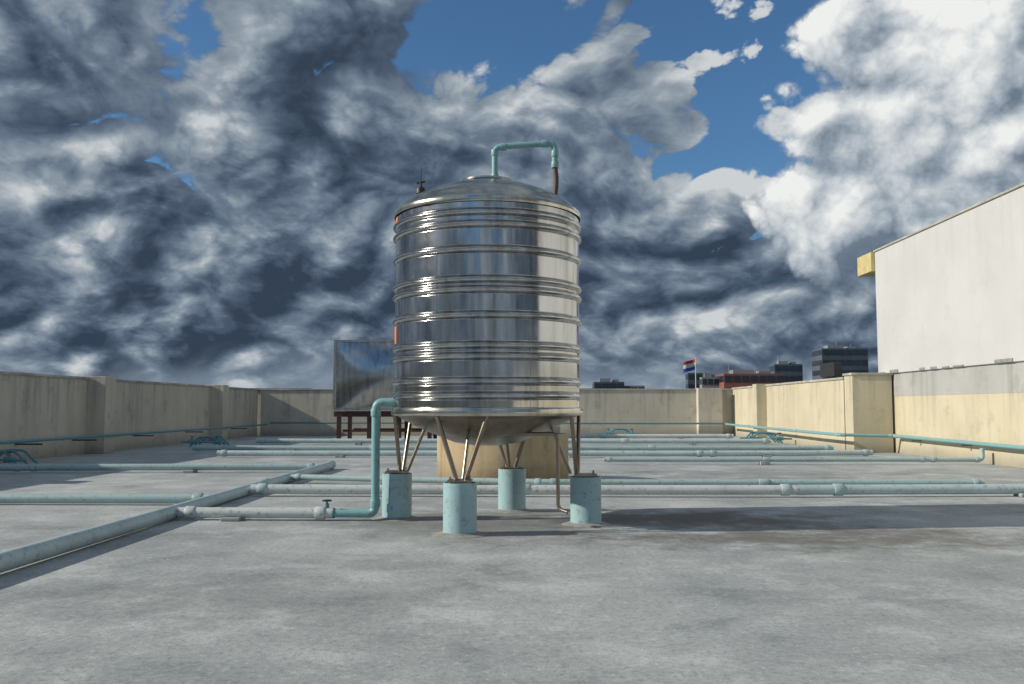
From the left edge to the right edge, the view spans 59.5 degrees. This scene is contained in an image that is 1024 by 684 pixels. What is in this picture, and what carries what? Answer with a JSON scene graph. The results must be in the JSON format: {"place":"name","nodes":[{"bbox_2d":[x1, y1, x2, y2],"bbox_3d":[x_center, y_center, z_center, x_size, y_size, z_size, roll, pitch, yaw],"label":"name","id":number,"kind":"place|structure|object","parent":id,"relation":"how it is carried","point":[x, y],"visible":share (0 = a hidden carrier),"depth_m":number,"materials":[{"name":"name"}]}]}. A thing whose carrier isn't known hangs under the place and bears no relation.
{"place":"outdoors","nodes":[
{"label":"outdoors","id":0,"kind":"place"},
{"bbox_2d":[254,388,309,388],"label":"office building","id":1,"kind":"structure","parent":0,"point":[281,388],"depth_m":332.06,"materials":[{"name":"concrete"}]},
{"bbox_2d":[0,0,1023,388],"label":"sky","id":2,"kind":"structure","parent":0,"point":[198,192],"materials":[{"name":"blue"}]},
{"bbox_2d":[624,386,644,388],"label":"office building","id":3,"kind":"structure","parent":0,"point":[634,387],"depth_m":301.53,"materials":[{"name":"concrete"}]},
{"bbox_2d":[625,387,643,388],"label":"windows","id":4,"kind":"structure","parent":3,"relation":"in","point":[625,387],"depth_m":301.48,"materials":[{"name":"black glass"}]},
{"bbox_2d":[685,373,702,388],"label":"office building","id":5,"kind":"structure","parent":0,"point":[690,380],"depth_m":326.32,"materials":[{"name":"grey glass"}]},
{"bbox_2d":[685,374,702,388],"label":"windows","id":6,"kind":"structure","parent":5,"relation":"in","point":[691,376],"depth_m":326.29,"materials":[{"name":"black glass"}]},
{"bbox_2d":[875,186,1023,372],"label":"wall","id":7,"kind":"structure","parent":0,"point":[950,293],"depth_m":15.20,"materials":[{"name":"white paint"}]},
{"bbox_2d":[857,252,874,276],"bbox_3d":[9.951,-1.659,19.121,4.850,0.410,0.765,0,-4,1],"label":"roof eave","id":8,"kind":"object","parent":7,"relation":"attached to","point":[866,265],"visible":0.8,"depth_m":19.07,"materials":[{"name":"yellow paint"}]},
{"bbox_2d":[879,358,1012,372],"bbox_3d":[7.458,0.080,10.953,0.017,0.064,15.111,0,-4,1],"label":"ledge mortar","id":9,"kind":"object","parent":7,"relation":"attached to","point":[995,361],"visible":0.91,"depth_m":15.15,"materials":[{"name":"grey concrete"}]},
{"bbox_2d":[873,182,1023,251],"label":"roof coping","id":10,"kind":"object","parent":7,"relation":"on","point":[960,212],"visible":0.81,"depth_m":15.17,"materials":[{"name":"grey concrete"}]},
{"label":"ground","id":11,"kind":"structure","parent":0,"visible":0},
{"bbox_2d":[0,436,1023,683],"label":"rooftop","id":12,"kind":"object","parent":11,"relation":"on","point":[900,588],"visible":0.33,"depth_m":4.56,"materials":[{"name":"concrete"}]},
{"bbox_2d":[0,449,37,463],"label":"valve manifold","id":13,"kind":"object","parent":12,"relation":"on","point":[9,459],"visible":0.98,"depth_m":13.34,"materials":[{"name":"metal"}]},
{"bbox_2d":[80,376,115,453],"bbox_3d":[-8.218,1.437,17.695,0.560,1.503,0.420,0,-4,1],"label":"pilaster","id":14,"kind":"object","parent":12,"relation":"on","point":[100,420],"visible":0.67,"depth_m":17.51,"materials":[{"name":"beige paint"}]},
{"bbox_2d":[0,493,209,503],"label":"water pipe","id":15,"kind":"object","parent":12,"relation":"on","point":[103,498],"visible":0.78,"depth_m":8.25,"materials":[{"name":"teal metal"}]},
{"bbox_2d":[0,374,257,462],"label":"parapet wall","id":16,"kind":"structure","parent":12,"relation":"on","point":[34,407],"depth_m":18.80,"materials":[{"name":"beige paint"}]},
{"bbox_2d":[0,371,258,389],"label":"coping","id":17,"kind":"object","parent":16,"relation":"on","point":[59,376],"visible":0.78,"depth_m":18.69,"materials":[{"name":"grey concrete"}]},
{"bbox_2d":[15,428,246,444],"bbox_3d":[-8.228,1.244,8.574,0.450,0.025,35.040,0,-4,1],"label":"pipe bracket","id":18,"kind":"object","parent":16,"relation":"attached to","point":[96,439],"visible":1,"depth_m":16.93,"materials":[{"name":"metal"}]},
{"bbox_2d":[0,424,267,444],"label":"water pipe","id":19,"kind":"object","parent":18,"relation":"on","point":[72,437],"visible":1,"depth_m":17.57,"materials":[{"name":"teal metal"}]},
{"bbox_2d":[0,463,318,472],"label":"water pipe","id":20,"kind":"object","parent":12,"relation":"on","point":[189,468],"visible":0.91,"depth_m":12.34,"materials":[{"name":"teal plastic"}]},
{"bbox_2d":[0,460,335,572],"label":"water pipe","id":21,"kind":"object","parent":12,"relation":"on","point":[17,557],"visible":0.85,"depth_m":6.12,"materials":[{"name":"blue plastic"}]},
{"bbox_2d":[180,435,229,446],"bbox_3d":[-6.832,2.238,20.201,1.063,0.240,0.676,0,-4,1],"label":"valve manifold","id":22,"kind":"object","parent":12,"relation":"on","point":[199,441],"visible":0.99,"depth_m":19.96,"materials":[{"name":"metal"}]},
{"bbox_2d":[209,385,228,440],"bbox_3d":[-8.101,1.931,24.477,0.560,1.503,0.420,0,-4,1],"label":"pilaster","id":23,"kind":"object","parent":12,"relation":"on","point":[219,394],"visible":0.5,"depth_m":24.29,"materials":[{"name":"beige paint"}]},
{"bbox_2d":[176,506,332,520],"bbox_3d":[-2.051,1.369,7.168,1.251,0.110,0.180,0,-4,1],"label":"water pipe","id":24,"kind":"object","parent":12,"relation":"on","point":[229,513],"visible":1,"depth_m":7.13,"materials":[{"name":"grey plastic"}]},
{"bbox_2d":[322,499,334,517],"bbox_3d":[-1.477,1.333,7.148,0.126,0.146,0.084,0,-4,1],"label":"gate valve","id":25,"kind":"object","parent":24,"relation":"attached to","point":[327,503],"visible":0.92,"depth_m":7.13,"materials":[{"name":"metal"}]},
{"bbox_2d":[334,398,394,517],"bbox_3d":[-1.171,0.922,7.148,0.514,0.948,0.100,0,-4,4],"label":"water pipe","id":26,"kind":"object","parent":12,"relation":"on","point":[377,405],"visible":0.98,"depth_m":7.11,"materials":[{"name":"plastic"}]},
{"bbox_2d":[333,340,436,438],"bbox_3d":[-3.219,1.286,23.427,2.740,2.639,2.040,0,-4,1],"label":"rectangular water tank","id":27,"kind":"object","parent":12,"relation":"on","point":[363,374],"visible":0.54,"depth_m":22.59,"materials":[{"name":"silver metal"}]},
{"bbox_2d":[372,140,609,538],"bbox_3d":[-0.198,-0.105,7.191,1.521,3.056,1.521,2,-5,-31],"label":"water tank","id":28,"kind":"object","parent":12,"relation":"on","point":[487,321],"visible":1,"depth_m":6.58,"materials":[{"name":"silver metal"}]},
{"bbox_2d":[257,390,733,435],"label":"parapet wall","id":29,"kind":"structure","parent":12,"relation":"on","point":[657,406],"depth_m":28.43,"materials":[{"name":"beige paint"}]},
{"bbox_2d":[259,389,732,389],"bbox_3d":[-0.550,1.519,28.606,15.540,0.050,0.245,0,-4,1],"label":"coping","id":30,"kind":"object","parent":29,"relation":"on","point":[580,389],"visible":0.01,"depth_m":28.42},
{"bbox_2d":[437,426,568,484],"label":"tank plinth","id":31,"kind":"structure","parent":12,"relation":"on","point":[537,459],"depth_m":10.26,"materials":[{"name":"beige concrete"}]},
{"bbox_2d":[192,445,833,450],"bbox_3d":[0.013,2.158,18.194,13.002,0.140,0.182,0,-4,0],"label":"water pipe","id":32,"kind":"object","parent":12,"relation":"on","point":[582,447],"visible":0.69,"depth_m":18.15,"materials":[{"name":"teal plastic"}]},
{"bbox_2d":[256,438,770,444],"bbox_3d":[0.019,2.381,21.436,12.301,0.166,0.181,0,-4,1],"label":"water pipe","id":33,"kind":"object","parent":12,"relation":"on","point":[403,440],"visible":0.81,"depth_m":21.37,"materials":[{"name":"teal metal"}]},
{"bbox_2d":[250,483,797,495],"bbox_3d":[0.106,1.494,9.035,5.500,0.133,0.180,0,-4,1],"label":"water pipe","id":34,"kind":"object","parent":12,"relation":"on","point":[780,489],"visible":0.79,"depth_m":8.99,"materials":[{"name":"teal plastic"}]},
{"bbox_2d":[217,449,872,457],"bbox_3d":[0.634,2.010,16.140,11.913,0.135,0.408,0,-4,-1],"label":"water pipe","id":35,"kind":"object","parent":12,"relation":"on","point":[697,453],"visible":0.81,"depth_m":16.11,"materials":[{"name":"blue plastic"}]},
{"bbox_2d":[598,428,641,438],"bbox_3d":[3.066,2.615,25.662,1.251,0.288,0.778,0,-4,1],"label":"valve manifold","id":36,"kind":"object","parent":12,"relation":"on","point":[611,430],"visible":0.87,"depth_m":25.32,"materials":[{"name":"metal"}]},
{"bbox_2d":[291,473,984,484],"bbox_3d":[1.253,1.574,10.028,7.839,0.117,0.502,0,-4,6],"label":"water pipe","id":37,"kind":"object","parent":12,"relation":"on","point":[362,478],"visible":0.69,"depth_m":9.86,"materials":[{"name":"teal plastic"}]},
{"bbox_2d":[568,434,733,438],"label":"water pipe","id":38,"kind":"object","parent":12,"relation":"on","point":[683,436],"visible":0.58,"depth_m":24.38,"materials":[{"name":"teal metal"}]},
{"bbox_2d":[695,388,722,433],"bbox_3d":[6.211,2.209,28.282,0.750,1.503,0.540,0,-4,1],"label":"pilaster","id":39,"kind":"object","parent":12,"relation":"on","point":[708,405],"visible":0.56,"depth_m":28.02,"materials":[{"name":"beige paint"}]},
{"bbox_2d":[270,422,724,423],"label":"water pipe","id":40,"kind":"object","parent":39,"relation":"attached to","point":[404,423],"visible":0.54,"depth_m":28.00,"materials":[{"name":"teal metal"}]},
{"bbox_2d":[752,384,766,436],"bbox_3d":[6.891,1.919,24.511,0.500,1.533,0.400,0,-4,1],"label":"pilaster","id":41,"kind":"object","parent":12,"relation":"on","point":[759,404],"visible":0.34,"depth_m":24.33,"materials":[{"name":"yellow paint"}]},
{"bbox_2d":[740,431,791,443],"bbox_3d":[6.154,2.349,22.018,1.251,0.288,0.778,0,-4,1],"label":"valve manifold","id":42,"kind":"object","parent":12,"relation":"on","point":[773,435],"visible":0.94,"depth_m":21.68,"materials":[{"name":"metal"}]},
{"bbox_2d":[733,380,845,449],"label":"parapet wall","id":43,"kind":"structure","parent":12,"relation":"on","point":[815,406],"depth_m":21.25,"materials":[{"name":"yellow paint"}]},
{"bbox_2d":[732,377,843,388],"bbox_3d":[7.001,1.109,23.390,0.260,0.050,10.010,0,-4,1],"label":"coping","id":44,"kind":"object","parent":43,"relation":"on","point":[820,380],"visible":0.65,"depth_m":21.30,"materials":[{"name":"grey concrete"}]},
{"bbox_2d":[820,362,841,378],"bbox_3d":[6.934,0.639,19.489,0.180,0.360,0.900,0,-4,1],"label":"flood light","id":45,"kind":"object","parent":44,"relation":"on","point":[831,370],"visible":0.93,"depth_m":19.24,"materials":[{"name":"metal"}]},
{"bbox_2d":[604,448,984,464],"bbox_3d":[4.435,1.798,14.083,5.985,0.259,0.184,0,-4,1],"label":"water pipe","id":46,"kind":"object","parent":12,"relation":"on","point":[763,460],"visible":1,"depth_m":14.06,"materials":[{"name":"teal plastic"}]},
{"bbox_2d":[844,375,893,452],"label":"pillar","id":47,"kind":"structure","parent":12,"relation":"on","point":[868,404],"depth_m":17.89,"materials":[{"name":"yellow paint"}]},
{"bbox_2d":[842,373,892,375],"bbox_3d":[7.202,0.657,18.155,0.840,0.050,0.510,0,-4,1],"label":"coping","id":48,"kind":"object","parent":47,"relation":"on","point":[846,374],"visible":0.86,"depth_m":17.90,"materials":[{"name":"grey concrete"}]},
{"bbox_2d":[797,483,1023,496],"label":"water pipe","id":49,"kind":"object","parent":12,"relation":"on","point":[837,489],"visible":1,"depth_m":9.00,"materials":[{"name":"blue plastic"}]},
{"bbox_2d":[892,392,1023,467],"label":"wall","id":50,"kind":"structure","parent":12,"relation":"on","point":[993,417],"depth_m":15.10,"materials":[{"name":"yellow paint"}]},
{"bbox_2d":[891,361,1023,395],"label":"wall","id":51,"kind":"structure","parent":50,"relation":"on","point":[996,378],"depth_m":15.05,"materials":[{"name":"white paint"}]},
{"bbox_2d":[592,382,623,388],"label":"building","id":52,"kind":"structure","parent":11,"relation":"on","point":[608,384],"depth_m":295.76,"materials":[{"name":"grey concrete"}]},
{"bbox_2d":[592,383,622,388],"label":"windows","id":53,"kind":"structure","parent":52,"relation":"attached to","point":[605,385],"depth_m":295.65,"materials":[{"name":"black glass"}]},
{"bbox_2d":[599,374,618,381],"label":"roof plant","id":54,"kind":"object","parent":52,"relation":"on","point":[606,380],"visible":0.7,"depth_m":298.02,"materials":[{"name":"concrete"}]},
{"bbox_2d":[683,357,695,387],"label":"flagpole","id":55,"kind":"object","parent":11,"relation":"on","point":[690,365],"visible":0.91,"depth_m":109.69,"materials":[{"name":"white paint"}]},
{"bbox_2d":[700,377,718,387],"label":"building","id":56,"kind":"structure","parent":11,"relation":"on","point":[707,385],"depth_m":259.12,"materials":[{"name":"concrete"}]},
{"bbox_2d":[699,379,718,384],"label":"windows","id":57,"kind":"structure","parent":56,"relation":"attached to","point":[710,381],"depth_m":259.09,"materials":[{"name":"black glass"}]},
{"bbox_2d":[703,368,715,376],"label":"roof plant","id":58,"kind":"object","parent":56,"relation":"on","point":[708,374],"visible":1,"depth_m":260.49,"materials":[{"name":"metal"}]},
{"bbox_2d":[716,374,784,388],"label":"office building","id":59,"kind":"structure","parent":11,"relation":"on","point":[724,384],"depth_m":252.83,"materials":[{"name":"red brick"}]},
{"bbox_2d":[728,364,770,373],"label":"roof plant","id":60,"kind":"object","parent":59,"relation":"on","point":[746,372],"visible":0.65,"depth_m":256.65,"materials":[{"name":"concrete"}]},
{"bbox_2d":[718,375,783,388],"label":"windows","id":61,"kind":"structure","parent":59,"relation":"attached to","point":[771,378],"depth_m":252.75,"materials":[{"name":"black glass"}]},
{"bbox_2d":[769,364,802,381],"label":"office building","id":62,"kind":"structure","parent":11,"relation":"on","point":[788,373],"depth_m":305.18,"materials":[{"name":"grey concrete"}]},
{"bbox_2d":[769,366,801,380],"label":"windows","id":63,"kind":"structure","parent":62,"relation":"attached to","point":[791,368],"depth_m":305.15,"materials":[{"name":"black glass"}]},
{"bbox_2d":[776,356,795,363],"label":"roof plant","id":64,"kind":"object","parent":62,"relation":"on","point":[782,362],"visible":0.7,"depth_m":307.48,"materials":[{"name":"metal"}]},
{"bbox_2d":[812,348,868,379],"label":"building","id":65,"kind":"structure","parent":11,"relation":"on","point":[845,357],"depth_m":293.38,"materials":[{"name":"grey concrete"}]},
{"bbox_2d":[823,341,855,347],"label":"roof plant","id":66,"kind":"object","parent":65,"relation":"on","point":[835,346],"visible":0.61,"depth_m":296.83,"materials":[{"name":"concrete"}]},
{"bbox_2d":[812,350,867,375],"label":"windows","id":67,"kind":"structure","parent":65,"relation":"attached to","point":[841,352],"depth_m":293.32,"materials":[{"name":"black glass"}]},
{"bbox_3d":[7.444,1.462,11.498,0.170,0.015,10.440,0,-4,1],"label":"pipe bracket","id":68,"kind":"object","parent":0,"visible":0},
{"bbox_2d":[725,423,1023,449],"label":"water pipe","id":69,"kind":"object","parent":68,"relation":"on","point":[1008,446],"visible":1,"depth_m":17.48,"materials":[{"name":"metal"}]}
]}

